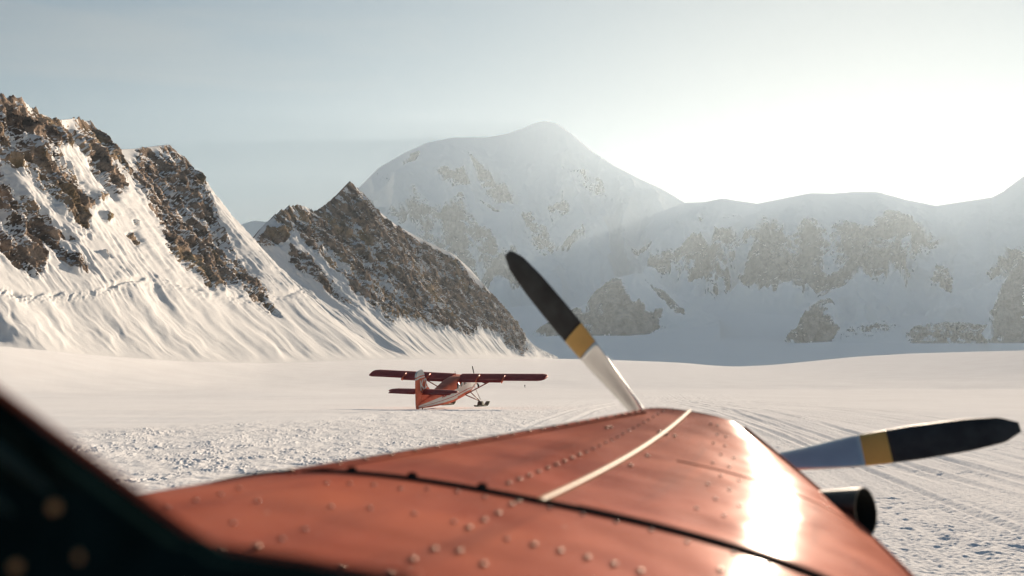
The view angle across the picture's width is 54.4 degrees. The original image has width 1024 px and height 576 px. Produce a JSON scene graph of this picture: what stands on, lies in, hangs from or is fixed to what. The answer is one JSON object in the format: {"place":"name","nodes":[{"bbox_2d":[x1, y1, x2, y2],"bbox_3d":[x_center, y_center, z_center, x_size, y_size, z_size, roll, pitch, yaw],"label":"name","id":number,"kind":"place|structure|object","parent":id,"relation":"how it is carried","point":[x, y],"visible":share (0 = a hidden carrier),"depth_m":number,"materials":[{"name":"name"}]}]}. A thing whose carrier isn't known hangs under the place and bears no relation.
{"place":"outdoors","nodes":[
{"label":"outdoors","id":0,"kind":"place"},
{"bbox_2d":[0,93,401,362],"bbox_3d":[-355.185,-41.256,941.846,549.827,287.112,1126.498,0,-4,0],"label":"mountain","id":1,"kind":"structure","parent":0,"point":[108,247],"depth_m":795.31,"materials":[{"name":"white snow"}]},
{"bbox_2d":[242,221,265,236],"bbox_3d":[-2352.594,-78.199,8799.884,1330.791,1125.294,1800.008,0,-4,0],"label":"mountain","id":2,"kind":"structure","parent":0,"point":[252,228],"depth_m":9139.09,"materials":[{"name":"white snow"}]},
{"bbox_2d":[253,181,557,358],"bbox_3d":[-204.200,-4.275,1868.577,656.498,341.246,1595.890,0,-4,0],"label":"mountain","id":3,"kind":"structure","parent":0,"point":[350,256],"depth_m":1590.11,"materials":[{"name":"stone"}]},
{"bbox_2d":[0,305,1023,575],"bbox_3d":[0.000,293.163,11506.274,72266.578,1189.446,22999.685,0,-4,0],"label":"glacier snow","id":4,"kind":"structure","parent":0,"point":[146,425],"depth_m":94.75,"materials":[{"name":"white snow"}]},
{"bbox_2d":[369,366,547,409],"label":"ski plane","id":5,"kind":"object","parent":4,"relation":"on","point":[451,388],"visible":1,"depth_m":90.57,"materials":[{"name":"red paint"}]},
{"bbox_2d":[0,0,1023,224],"label":"sky","id":6,"kind":"structure","parent":0,"point":[279,104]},
{"bbox_2d":[358,121,683,307],"bbox_3d":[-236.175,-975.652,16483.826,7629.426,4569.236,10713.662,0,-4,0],"label":"mountain","id":7,"kind":"structure","parent":0,"point":[567,216],"depth_m":15997.42,"materials":[{"name":"white snow"}]},
{"bbox_2d":[533,274,720,341],"bbox_3d":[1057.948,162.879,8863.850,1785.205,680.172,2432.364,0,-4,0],"label":"rocky spur","id":8,"kind":"structure","parent":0,"point":[634,308],"depth_m":8772.88,"materials":[{"name":"grey stone"}]},
{"bbox_2d":[785,298,846,349],"bbox_3d":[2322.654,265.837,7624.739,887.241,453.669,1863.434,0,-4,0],"label":"rocky spur","id":9,"kind":"structure","parent":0,"point":[821,325],"depth_m":7659.18,"materials":[{"name":"grey stone"}]},
{"bbox_2d":[642,176,1023,336],"bbox_3d":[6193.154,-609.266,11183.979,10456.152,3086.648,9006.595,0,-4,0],"label":"mountain","id":10,"kind":"structure","parent":0,"point":[775,268],"depth_m":11819.85,"materials":[{"name":"white snow"}]},
{"bbox_2d":[904,322,987,352],"bbox_3d":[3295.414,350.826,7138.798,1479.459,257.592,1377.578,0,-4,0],"label":"rubble mound","id":11,"kind":"object","parent":10,"relation":"on","point":[943,337],"visible":0.69,"depth_m":7262.13,"materials":[{"name":"grey stone"}]},
{"bbox_2d":[981,258,1023,350],"bbox_3d":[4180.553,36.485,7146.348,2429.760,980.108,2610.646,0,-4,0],"label":"rocky spur","id":12,"kind":"structure","parent":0,"point":[1003,330],"depth_m":7129.80,"materials":[{"name":"grey stone"}]},
{"bbox_3d":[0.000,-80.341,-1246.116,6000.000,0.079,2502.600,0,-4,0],"label":"snowfield","id":13,"kind":"structure","parent":0,"visible":0},
{"bbox_2d":[0,250,1020,575],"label":"ski plane","id":14,"kind":"object","parent":13,"relation":"on","point":[636,488],"visible":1,"depth_m":1.72,"materials":[{"name":"red metal"}]}
]}

